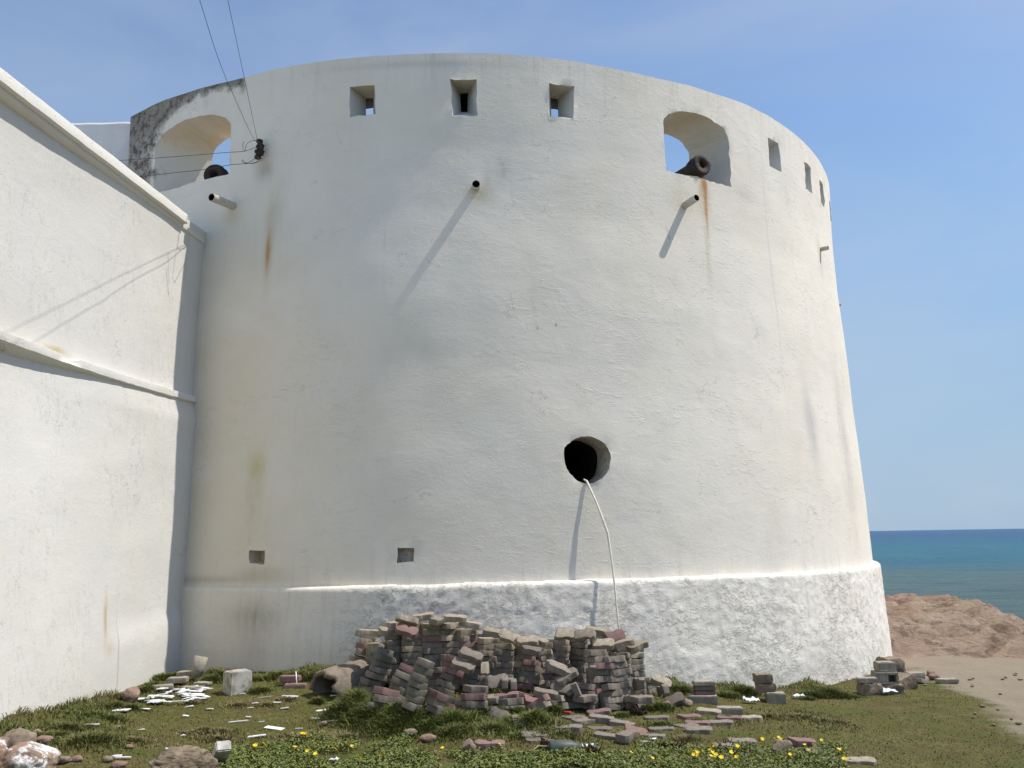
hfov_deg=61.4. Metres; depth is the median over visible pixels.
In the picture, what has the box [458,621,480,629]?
paver
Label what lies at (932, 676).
stone
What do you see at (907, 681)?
stone block
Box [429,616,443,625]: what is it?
paver
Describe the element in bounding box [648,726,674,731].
paver
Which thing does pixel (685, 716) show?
paver
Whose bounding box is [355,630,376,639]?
paver
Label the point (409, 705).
paver
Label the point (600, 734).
paver
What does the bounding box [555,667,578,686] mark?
paver
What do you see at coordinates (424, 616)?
paver
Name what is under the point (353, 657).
paver
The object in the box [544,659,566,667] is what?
paver
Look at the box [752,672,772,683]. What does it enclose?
concrete block
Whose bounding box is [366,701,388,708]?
paver
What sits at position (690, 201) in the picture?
drain pipe
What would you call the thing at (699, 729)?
paver
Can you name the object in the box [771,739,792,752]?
stone
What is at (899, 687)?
stone block
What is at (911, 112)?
sky
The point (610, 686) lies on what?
paver
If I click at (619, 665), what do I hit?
paver
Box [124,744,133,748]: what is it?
stone
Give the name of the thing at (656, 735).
paver
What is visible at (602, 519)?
hose
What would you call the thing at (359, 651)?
paver
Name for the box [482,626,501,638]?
paver
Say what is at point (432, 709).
paver
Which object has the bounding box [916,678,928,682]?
brick
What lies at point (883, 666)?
concrete block
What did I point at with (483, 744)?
paver
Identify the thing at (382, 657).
paver
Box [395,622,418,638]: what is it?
paver
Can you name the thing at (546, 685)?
paver
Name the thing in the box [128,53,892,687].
round tower
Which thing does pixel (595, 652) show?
paver
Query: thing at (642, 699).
paver
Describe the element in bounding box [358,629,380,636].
paver
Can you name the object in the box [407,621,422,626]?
paver
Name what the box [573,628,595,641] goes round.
paver
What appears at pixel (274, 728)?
tile shard
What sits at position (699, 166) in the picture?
cannon
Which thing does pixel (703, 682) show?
brick
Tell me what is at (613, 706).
paver
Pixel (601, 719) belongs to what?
paver
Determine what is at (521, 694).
paver
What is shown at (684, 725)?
paver
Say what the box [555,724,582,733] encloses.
paver
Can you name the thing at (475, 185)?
drain pipe
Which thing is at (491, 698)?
paver
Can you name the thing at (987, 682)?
ground
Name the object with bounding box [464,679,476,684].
paver
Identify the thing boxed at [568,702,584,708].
paver
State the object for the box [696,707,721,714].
paver
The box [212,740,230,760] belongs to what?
concrete block
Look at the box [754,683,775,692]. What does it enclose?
concrete block
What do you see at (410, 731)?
stone
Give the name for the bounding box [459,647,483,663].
paver
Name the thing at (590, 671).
paver
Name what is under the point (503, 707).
paver
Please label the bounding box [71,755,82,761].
stone
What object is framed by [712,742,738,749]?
paver
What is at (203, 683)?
paving slab
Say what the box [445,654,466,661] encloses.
paver
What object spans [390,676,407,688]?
paver
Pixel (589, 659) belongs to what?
paver
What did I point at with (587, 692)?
paver
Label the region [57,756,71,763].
stone
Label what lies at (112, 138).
parapet wall
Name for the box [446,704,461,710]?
paver
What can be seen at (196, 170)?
side wire
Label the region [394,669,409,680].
paver
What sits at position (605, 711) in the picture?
paver
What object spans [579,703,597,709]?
paver
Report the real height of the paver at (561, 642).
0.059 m
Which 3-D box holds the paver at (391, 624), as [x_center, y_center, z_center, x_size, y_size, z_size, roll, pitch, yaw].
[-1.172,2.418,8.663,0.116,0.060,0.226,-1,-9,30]
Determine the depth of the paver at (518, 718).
6.94 m
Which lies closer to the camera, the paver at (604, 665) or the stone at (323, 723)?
the stone at (323, 723)
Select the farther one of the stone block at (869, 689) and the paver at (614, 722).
the stone block at (869, 689)
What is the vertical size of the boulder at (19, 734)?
0.216 m
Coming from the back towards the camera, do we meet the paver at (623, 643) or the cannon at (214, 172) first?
the cannon at (214, 172)
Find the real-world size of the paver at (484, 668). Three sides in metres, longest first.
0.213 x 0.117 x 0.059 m
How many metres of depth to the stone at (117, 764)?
5.56 m
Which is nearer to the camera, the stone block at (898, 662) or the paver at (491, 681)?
the paver at (491, 681)
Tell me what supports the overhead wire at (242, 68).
attached to the insulator rack
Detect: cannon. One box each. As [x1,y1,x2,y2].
[204,164,228,179]
[675,155,710,177]
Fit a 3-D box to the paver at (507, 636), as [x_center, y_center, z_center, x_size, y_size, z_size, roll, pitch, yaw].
[-0.022,2.526,8.591,0.226,0.060,0.117,20,40,17]
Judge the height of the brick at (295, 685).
0.055 m
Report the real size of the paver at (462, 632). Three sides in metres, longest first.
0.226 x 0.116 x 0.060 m
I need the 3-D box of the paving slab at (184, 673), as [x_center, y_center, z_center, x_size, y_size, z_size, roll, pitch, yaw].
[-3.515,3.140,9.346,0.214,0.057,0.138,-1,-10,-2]
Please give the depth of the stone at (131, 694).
7.98 m
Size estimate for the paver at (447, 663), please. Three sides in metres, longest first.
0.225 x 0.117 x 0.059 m
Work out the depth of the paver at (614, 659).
8.36 m
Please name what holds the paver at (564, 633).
on the paver heap
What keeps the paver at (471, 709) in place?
on the ground at (987, 682)
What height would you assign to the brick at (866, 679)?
0.061 m
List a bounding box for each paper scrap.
[742,696,759,700]
[882,687,897,692]
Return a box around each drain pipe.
[208,193,236,209]
[472,180,479,190]
[682,194,699,208]
[820,246,828,250]
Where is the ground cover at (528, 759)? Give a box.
[202,728,850,767]
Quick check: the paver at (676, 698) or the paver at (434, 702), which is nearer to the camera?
the paver at (434, 702)
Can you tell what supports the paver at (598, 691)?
on the paver
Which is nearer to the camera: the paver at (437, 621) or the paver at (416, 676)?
the paver at (416, 676)
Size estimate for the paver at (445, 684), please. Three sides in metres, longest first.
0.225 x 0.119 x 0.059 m
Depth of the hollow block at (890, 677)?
10.39 m
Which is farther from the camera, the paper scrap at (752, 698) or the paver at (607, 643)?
the paper scrap at (752, 698)
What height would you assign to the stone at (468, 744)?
0.143 m
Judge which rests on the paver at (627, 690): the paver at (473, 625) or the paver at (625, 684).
the paver at (625, 684)
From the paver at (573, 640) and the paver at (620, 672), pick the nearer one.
the paver at (620, 672)
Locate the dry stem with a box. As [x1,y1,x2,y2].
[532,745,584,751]
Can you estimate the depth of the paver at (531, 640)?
8.51 m
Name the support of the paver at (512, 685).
on the paver
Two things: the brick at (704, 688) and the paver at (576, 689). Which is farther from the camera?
the brick at (704, 688)
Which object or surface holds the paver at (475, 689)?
on the paver at (471, 696)
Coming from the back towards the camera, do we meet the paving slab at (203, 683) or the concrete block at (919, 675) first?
the concrete block at (919, 675)
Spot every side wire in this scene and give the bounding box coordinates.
[119,146,257,160]
[141,155,258,176]
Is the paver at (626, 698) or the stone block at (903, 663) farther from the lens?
the stone block at (903, 663)
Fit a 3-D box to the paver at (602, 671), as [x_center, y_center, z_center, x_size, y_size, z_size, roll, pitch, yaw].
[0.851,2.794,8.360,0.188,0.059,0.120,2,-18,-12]
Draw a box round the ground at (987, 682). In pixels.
[0,656,1023,767]
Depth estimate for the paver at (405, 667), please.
8.13 m
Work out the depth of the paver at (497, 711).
7.49 m
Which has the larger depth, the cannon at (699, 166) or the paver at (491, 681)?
the cannon at (699, 166)
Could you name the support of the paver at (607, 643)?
on the paver heap
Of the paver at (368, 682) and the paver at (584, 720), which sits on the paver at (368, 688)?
the paver at (368, 682)
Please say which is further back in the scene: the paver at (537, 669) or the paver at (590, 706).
the paver at (537, 669)
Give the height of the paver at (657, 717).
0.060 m
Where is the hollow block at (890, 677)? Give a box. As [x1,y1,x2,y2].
[871,670,898,683]
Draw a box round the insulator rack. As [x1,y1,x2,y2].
[254,139,264,159]
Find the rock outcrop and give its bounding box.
[884,593,1023,658]
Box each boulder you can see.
[0,737,9,754]
[0,741,60,767]
[3,727,36,748]
[148,745,218,767]
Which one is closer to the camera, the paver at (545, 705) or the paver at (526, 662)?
the paver at (545, 705)
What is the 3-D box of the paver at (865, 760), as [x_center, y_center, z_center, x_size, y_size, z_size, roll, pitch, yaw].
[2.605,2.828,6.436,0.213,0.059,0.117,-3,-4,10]
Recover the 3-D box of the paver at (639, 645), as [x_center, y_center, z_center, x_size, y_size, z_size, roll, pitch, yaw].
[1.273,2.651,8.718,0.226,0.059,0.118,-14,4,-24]
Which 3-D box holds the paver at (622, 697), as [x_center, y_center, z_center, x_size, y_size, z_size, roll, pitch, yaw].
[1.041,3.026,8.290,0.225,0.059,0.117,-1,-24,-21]
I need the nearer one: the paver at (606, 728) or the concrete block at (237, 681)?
the paver at (606, 728)
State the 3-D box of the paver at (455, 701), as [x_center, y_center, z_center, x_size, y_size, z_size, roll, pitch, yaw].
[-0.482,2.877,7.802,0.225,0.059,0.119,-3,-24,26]
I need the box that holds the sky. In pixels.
[0,0,1023,530]
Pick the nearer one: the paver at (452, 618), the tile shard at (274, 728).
the tile shard at (274, 728)
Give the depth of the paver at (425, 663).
7.13 m
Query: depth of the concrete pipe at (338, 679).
8.43 m
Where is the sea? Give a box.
[869,529,1023,619]
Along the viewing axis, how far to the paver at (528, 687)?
8.58 m
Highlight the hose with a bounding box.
[583,479,619,628]
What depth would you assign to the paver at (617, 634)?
8.72 m
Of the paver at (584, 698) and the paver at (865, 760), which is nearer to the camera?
the paver at (865, 760)
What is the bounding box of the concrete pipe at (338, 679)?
[309,658,388,699]
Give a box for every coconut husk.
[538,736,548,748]
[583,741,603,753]
[628,702,647,714]
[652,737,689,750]
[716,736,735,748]
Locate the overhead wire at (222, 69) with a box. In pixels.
[200,2,257,142]
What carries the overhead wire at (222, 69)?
attached to the insulator rack
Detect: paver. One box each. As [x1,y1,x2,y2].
[349,653,364,660]
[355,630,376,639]
[355,642,365,649]
[355,648,365,655]
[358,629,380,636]
[358,682,378,694]
[359,637,376,643]
[359,677,381,686]
[365,670,387,681]
[366,642,386,648]
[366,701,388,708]
[369,664,390,675]
[370,645,393,656]
[370,658,392,668]
[372,653,394,663]
[373,686,399,696]
[373,694,400,703]
[378,626,397,635]
[385,621,398,627]
[389,682,406,695]
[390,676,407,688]
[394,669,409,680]
[395,613,418,626]
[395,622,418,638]
[399,663,412,673]
[401,699,423,711]
[405,694,425,704]
[406,685,426,696]
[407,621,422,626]
[407,678,427,689]
[410,671,429,683]
[412,612,433,621]
[413,664,433,676]
[416,657,434,669]
[421,623,441,629]
[425,695,445,708]
[426,687,448,702]
[426,704,444,714]
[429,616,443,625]
[436,678,455,690]
[437,686,454,695]
[440,672,459,683]
[442,622,461,628]
[444,613,466,623]
[444,660,458,669]
[444,666,463,677]
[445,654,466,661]
[446,697,461,705]
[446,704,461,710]
[451,657,475,674]
[456,629,477,635]
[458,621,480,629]
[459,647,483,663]
[461,693,485,700]
[462,700,487,707]
[462,708,487,714]
[463,685,487,693]
[464,673,478,679]
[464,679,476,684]
[474,667,480,673]
[475,739,504,749]
[477,637,499,643]
[481,662,488,674]
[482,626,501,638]
[485,673,508,688]
[486,693,498,704]
[488,706,509,719]
[494,691,518,698]
[498,628,519,646]
[498,697,523,705]
[499,705,524,710]
[502,677,507,689]
[508,678,516,691]
[512,715,531,727]
[516,635,538,646]
[517,676,540,686]
[517,683,535,691]
[518,691,535,697]
[519,670,541,680]
[520,645,541,656]
[521,665,542,673]
[521,731,548,738]
[522,659,540,666]
[524,694,537,706]
[525,737,553,743]
[526,694,550,710]
[533,687,557,700]
[535,642,552,648]
[535,700,551,710]
[537,681,551,688]
[538,637,548,647]
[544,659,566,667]
[547,660,570,675]
[548,638,569,644]
[550,679,573,697]
[554,628,573,640]
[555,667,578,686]
[555,702,568,709]
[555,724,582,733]
[556,695,565,702]
[561,696,572,702]
[561,715,585,719]
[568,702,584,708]
[570,638,589,641]
[570,682,581,696]
[571,682,594,690]
[571,717,594,723]
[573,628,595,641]
[573,690,594,694]
[573,694,597,702]
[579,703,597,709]
[584,649,606,655]
[585,656,607,662]
[586,626,607,636]
[586,665,595,678]
[586,675,609,682]
[586,682,606,687]
[586,708,611,714]
[586,726,612,731]
[588,662,611,668]
[588,688,601,694]
[589,713,613,723]
[593,638,614,649]
[593,731,614,739]
[595,669,609,675]
[600,689,622,697]
[600,696,623,703]
[601,683,620,691]
[601,703,622,709]
[602,655,625,662]
[603,629,625,640]
[606,674,629,682]
[608,661,627,669]
[609,718,634,725]
[610,668,632,675]
[614,637,635,648]
[614,694,629,701]
[615,729,637,743]
[617,681,631,687]
[621,687,630,694]
[624,694,641,702]
[625,723,647,733]
[626,639,648,653]
[626,702,646,708]
[629,695,653,703]
[632,677,644,690]
[640,733,665,738]
[644,715,669,720]
[645,677,651,682]
[645,683,657,688]
[647,688,656,694]
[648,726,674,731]
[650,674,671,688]
[656,683,669,697]
[662,692,685,705]
[673,723,699,727]
[677,713,701,719]
[685,720,710,724]
[685,726,712,734]
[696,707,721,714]
[707,719,733,724]
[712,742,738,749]
[716,715,742,720]
[727,737,756,745]
[742,715,762,720]
[787,736,816,746]
[804,747,827,753]
[847,756,876,765]
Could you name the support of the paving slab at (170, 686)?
on the ground at (987, 682)
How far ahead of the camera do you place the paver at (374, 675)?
8.46 m
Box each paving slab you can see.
[153,683,173,689]
[166,676,188,683]
[176,670,190,676]
[181,686,205,690]
[193,681,212,685]
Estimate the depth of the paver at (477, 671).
8.64 m
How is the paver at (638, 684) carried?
on the paver at (626, 698)
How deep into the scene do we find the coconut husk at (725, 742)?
6.94 m
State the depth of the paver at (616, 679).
8.32 m
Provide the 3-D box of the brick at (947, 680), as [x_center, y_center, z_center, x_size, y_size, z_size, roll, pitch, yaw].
[5.795,3.955,11.491,0.275,0.062,0.127,-2,-10,6]
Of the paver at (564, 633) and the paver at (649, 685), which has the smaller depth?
the paver at (564, 633)
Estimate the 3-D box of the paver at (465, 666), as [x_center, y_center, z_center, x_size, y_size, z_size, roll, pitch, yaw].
[-0.460,2.666,8.160,0.225,0.059,0.119,15,22,18]
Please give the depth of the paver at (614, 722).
7.58 m
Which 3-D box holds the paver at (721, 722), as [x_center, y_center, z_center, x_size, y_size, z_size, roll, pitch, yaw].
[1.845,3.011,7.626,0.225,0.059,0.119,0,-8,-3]
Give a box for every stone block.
[856,683,882,695]
[875,656,903,671]
[882,683,903,693]
[898,672,917,689]
[901,659,905,672]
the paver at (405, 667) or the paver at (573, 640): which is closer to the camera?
the paver at (405, 667)
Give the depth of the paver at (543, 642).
8.62 m
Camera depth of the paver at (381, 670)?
8.47 m
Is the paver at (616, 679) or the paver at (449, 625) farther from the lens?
the paver at (449, 625)
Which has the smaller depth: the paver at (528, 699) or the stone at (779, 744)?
the stone at (779, 744)
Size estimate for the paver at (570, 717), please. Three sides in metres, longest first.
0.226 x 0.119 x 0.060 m
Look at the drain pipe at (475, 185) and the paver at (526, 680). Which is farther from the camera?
the drain pipe at (475, 185)
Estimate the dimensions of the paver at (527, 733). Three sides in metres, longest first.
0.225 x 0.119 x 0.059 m
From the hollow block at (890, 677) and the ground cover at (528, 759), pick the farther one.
the hollow block at (890, 677)
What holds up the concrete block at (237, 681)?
on the ground at (987, 682)
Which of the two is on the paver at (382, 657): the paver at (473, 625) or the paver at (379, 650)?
the paver at (379, 650)
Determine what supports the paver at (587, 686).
on the paver at (587, 692)
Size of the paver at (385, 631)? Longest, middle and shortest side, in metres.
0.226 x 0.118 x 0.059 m
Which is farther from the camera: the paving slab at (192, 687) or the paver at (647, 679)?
the paver at (647, 679)
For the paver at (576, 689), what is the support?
on the paver at (574, 705)
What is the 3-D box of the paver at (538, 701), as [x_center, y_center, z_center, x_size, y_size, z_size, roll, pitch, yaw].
[0.235,2.865,7.741,0.225,0.059,0.117,-35,-25,7]
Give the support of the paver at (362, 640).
on the paver at (361, 646)
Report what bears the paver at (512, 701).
on the paver at (503, 707)
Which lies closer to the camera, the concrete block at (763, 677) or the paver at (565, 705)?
the paver at (565, 705)
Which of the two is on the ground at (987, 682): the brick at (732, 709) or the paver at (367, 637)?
the brick at (732, 709)
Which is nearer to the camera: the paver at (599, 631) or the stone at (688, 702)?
the stone at (688, 702)
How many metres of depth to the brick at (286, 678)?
8.81 m
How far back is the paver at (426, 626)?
8.80 m
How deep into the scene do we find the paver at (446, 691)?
8.28 m
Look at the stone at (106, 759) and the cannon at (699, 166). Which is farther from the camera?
the cannon at (699, 166)
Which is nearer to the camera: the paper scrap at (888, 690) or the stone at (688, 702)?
the stone at (688, 702)
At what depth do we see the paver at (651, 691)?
9.31 m
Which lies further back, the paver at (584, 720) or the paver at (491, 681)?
the paver at (491, 681)
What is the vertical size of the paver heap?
0.827 m
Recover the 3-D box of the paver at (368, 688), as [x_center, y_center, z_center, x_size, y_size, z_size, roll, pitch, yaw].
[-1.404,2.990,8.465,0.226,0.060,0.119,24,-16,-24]
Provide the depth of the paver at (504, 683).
8.03 m
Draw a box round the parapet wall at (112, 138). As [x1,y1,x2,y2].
[71,122,129,166]
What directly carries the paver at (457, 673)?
on the paver at (449, 677)
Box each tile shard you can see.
[113,756,130,757]
[264,726,284,730]
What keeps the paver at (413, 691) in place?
on the paver at (416, 700)
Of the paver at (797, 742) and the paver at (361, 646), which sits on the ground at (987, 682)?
the paver at (797, 742)
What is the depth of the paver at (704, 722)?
7.60 m
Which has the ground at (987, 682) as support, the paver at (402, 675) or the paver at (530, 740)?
the paver at (530, 740)
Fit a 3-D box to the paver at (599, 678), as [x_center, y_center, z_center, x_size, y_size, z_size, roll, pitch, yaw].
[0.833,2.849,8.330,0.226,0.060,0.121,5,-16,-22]
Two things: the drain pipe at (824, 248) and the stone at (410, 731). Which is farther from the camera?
the drain pipe at (824, 248)
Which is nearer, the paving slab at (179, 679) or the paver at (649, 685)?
the paving slab at (179, 679)
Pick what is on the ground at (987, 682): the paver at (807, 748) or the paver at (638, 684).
the paver at (807, 748)
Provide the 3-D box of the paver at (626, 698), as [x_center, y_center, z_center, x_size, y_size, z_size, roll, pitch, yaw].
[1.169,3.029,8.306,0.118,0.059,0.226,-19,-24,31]
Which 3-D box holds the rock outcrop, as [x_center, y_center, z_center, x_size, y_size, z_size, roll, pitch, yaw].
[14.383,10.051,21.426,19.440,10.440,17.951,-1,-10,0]
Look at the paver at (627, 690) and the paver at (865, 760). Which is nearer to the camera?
the paver at (865, 760)
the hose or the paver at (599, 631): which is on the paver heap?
the paver at (599, 631)
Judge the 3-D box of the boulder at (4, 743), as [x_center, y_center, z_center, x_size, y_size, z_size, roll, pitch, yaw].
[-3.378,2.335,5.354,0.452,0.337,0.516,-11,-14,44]
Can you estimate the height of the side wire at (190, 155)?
0.639 m
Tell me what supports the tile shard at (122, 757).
on the ground at (987, 682)
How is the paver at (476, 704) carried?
on the paver at (471, 709)
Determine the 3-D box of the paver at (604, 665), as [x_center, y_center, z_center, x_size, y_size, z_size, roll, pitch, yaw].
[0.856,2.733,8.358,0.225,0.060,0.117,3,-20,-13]
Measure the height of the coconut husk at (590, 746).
0.144 m
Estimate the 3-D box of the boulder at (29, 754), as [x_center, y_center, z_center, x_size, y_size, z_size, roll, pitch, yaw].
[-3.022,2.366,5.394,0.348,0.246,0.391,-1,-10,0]
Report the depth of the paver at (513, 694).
7.88 m
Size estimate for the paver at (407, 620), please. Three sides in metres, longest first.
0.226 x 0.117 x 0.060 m
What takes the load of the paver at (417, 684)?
on the paver at (413, 691)
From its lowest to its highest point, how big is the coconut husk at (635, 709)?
0.158 m
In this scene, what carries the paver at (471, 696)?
on the paver at (476, 704)
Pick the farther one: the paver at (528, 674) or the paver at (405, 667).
the paver at (528, 674)
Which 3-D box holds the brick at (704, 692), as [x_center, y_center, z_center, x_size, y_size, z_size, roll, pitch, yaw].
[1.986,3.180,8.896,0.218,0.046,0.114,0,-10,-4]
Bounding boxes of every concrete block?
[190,656,207,678]
[222,669,251,695]
[687,693,717,704]
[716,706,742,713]
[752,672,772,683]
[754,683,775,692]
[765,691,785,703]
[873,661,896,671]
[904,671,924,678]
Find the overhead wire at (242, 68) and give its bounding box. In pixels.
[228,2,257,140]
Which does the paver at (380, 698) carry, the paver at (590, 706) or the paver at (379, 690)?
the paver at (379, 690)
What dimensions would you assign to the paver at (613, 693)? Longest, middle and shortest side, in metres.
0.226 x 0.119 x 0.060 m
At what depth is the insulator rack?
11.14 m
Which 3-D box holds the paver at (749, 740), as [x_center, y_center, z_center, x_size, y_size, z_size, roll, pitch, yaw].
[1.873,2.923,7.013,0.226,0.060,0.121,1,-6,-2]
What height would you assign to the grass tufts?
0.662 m
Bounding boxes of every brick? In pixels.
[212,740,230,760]
[279,675,301,682]
[284,683,306,688]
[692,680,714,685]
[693,685,715,690]
[693,690,715,694]
[855,677,878,682]
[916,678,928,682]
[935,678,958,683]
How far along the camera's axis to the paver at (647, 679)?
9.31 m
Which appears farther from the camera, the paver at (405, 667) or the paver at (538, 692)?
the paver at (405, 667)
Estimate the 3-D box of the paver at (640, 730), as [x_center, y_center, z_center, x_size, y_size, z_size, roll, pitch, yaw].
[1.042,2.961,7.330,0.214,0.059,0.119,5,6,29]
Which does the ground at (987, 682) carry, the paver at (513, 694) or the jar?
the jar
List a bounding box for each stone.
[36,735,53,743]
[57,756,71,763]
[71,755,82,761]
[102,756,112,762]
[111,761,127,767]
[123,686,139,702]
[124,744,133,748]
[318,721,327,725]
[402,728,417,736]
[418,734,435,742]
[462,738,475,754]
[681,699,692,705]
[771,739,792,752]
[928,673,939,679]
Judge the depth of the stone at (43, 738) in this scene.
6.19 m
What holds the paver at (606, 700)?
on the paver
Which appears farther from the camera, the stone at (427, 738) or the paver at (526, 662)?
the paver at (526, 662)
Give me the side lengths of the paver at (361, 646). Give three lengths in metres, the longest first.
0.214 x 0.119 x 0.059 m
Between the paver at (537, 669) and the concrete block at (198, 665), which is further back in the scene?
the concrete block at (198, 665)
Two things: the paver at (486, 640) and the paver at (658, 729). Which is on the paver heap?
the paver at (486, 640)
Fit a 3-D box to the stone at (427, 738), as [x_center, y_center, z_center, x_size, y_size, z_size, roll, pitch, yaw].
[-0.657,2.752,6.688,0.149,0.075,0.108,-1,-10,0]
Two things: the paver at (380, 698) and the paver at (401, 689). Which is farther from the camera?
the paver at (401, 689)
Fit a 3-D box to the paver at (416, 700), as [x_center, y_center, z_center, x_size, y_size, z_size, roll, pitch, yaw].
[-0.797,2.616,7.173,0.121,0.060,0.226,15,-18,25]
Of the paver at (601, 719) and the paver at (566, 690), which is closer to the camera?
the paver at (601, 719)
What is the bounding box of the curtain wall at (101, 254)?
[0,68,205,720]
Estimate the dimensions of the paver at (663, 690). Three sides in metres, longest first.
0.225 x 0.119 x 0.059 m
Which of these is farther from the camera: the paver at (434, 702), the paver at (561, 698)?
the paver at (561, 698)
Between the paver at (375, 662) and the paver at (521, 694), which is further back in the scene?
the paver at (375, 662)
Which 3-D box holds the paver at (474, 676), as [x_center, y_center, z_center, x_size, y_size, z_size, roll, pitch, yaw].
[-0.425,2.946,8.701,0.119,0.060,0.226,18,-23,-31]
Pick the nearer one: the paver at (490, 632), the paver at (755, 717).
the paver at (755, 717)
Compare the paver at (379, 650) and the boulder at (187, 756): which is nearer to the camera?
the boulder at (187, 756)
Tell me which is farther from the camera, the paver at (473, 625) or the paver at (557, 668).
the paver at (473, 625)
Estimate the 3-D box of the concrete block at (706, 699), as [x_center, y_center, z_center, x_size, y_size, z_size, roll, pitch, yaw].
[1.957,3.240,8.866,0.304,0.093,0.156,-2,-10,6]
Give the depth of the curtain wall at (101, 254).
8.54 m
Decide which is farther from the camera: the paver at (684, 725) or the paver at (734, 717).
the paver at (734, 717)
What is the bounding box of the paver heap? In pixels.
[365,627,646,694]
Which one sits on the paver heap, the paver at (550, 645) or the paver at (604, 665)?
the paver at (550, 645)
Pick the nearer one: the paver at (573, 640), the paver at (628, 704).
the paver at (628, 704)
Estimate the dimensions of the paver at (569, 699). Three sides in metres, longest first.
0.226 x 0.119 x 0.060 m
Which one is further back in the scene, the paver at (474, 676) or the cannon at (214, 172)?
the cannon at (214, 172)
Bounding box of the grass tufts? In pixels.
[25,661,867,756]
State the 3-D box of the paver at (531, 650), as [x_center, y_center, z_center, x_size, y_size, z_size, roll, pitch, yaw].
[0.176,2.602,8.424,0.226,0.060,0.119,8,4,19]
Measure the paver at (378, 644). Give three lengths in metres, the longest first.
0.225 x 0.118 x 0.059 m
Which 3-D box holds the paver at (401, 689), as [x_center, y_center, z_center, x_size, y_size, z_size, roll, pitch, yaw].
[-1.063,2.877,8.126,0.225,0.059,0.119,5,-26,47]
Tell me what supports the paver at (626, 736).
on the ground at (987, 682)
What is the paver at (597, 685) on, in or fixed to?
on the paver at (598, 691)
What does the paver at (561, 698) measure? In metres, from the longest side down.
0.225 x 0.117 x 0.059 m
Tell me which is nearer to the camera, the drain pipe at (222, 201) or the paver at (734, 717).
the paver at (734, 717)
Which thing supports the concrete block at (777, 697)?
on the ground at (987, 682)
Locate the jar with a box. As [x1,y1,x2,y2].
[549,740,579,753]
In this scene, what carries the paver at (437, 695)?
on the paver at (434, 702)
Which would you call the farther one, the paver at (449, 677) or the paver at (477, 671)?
the paver at (477, 671)

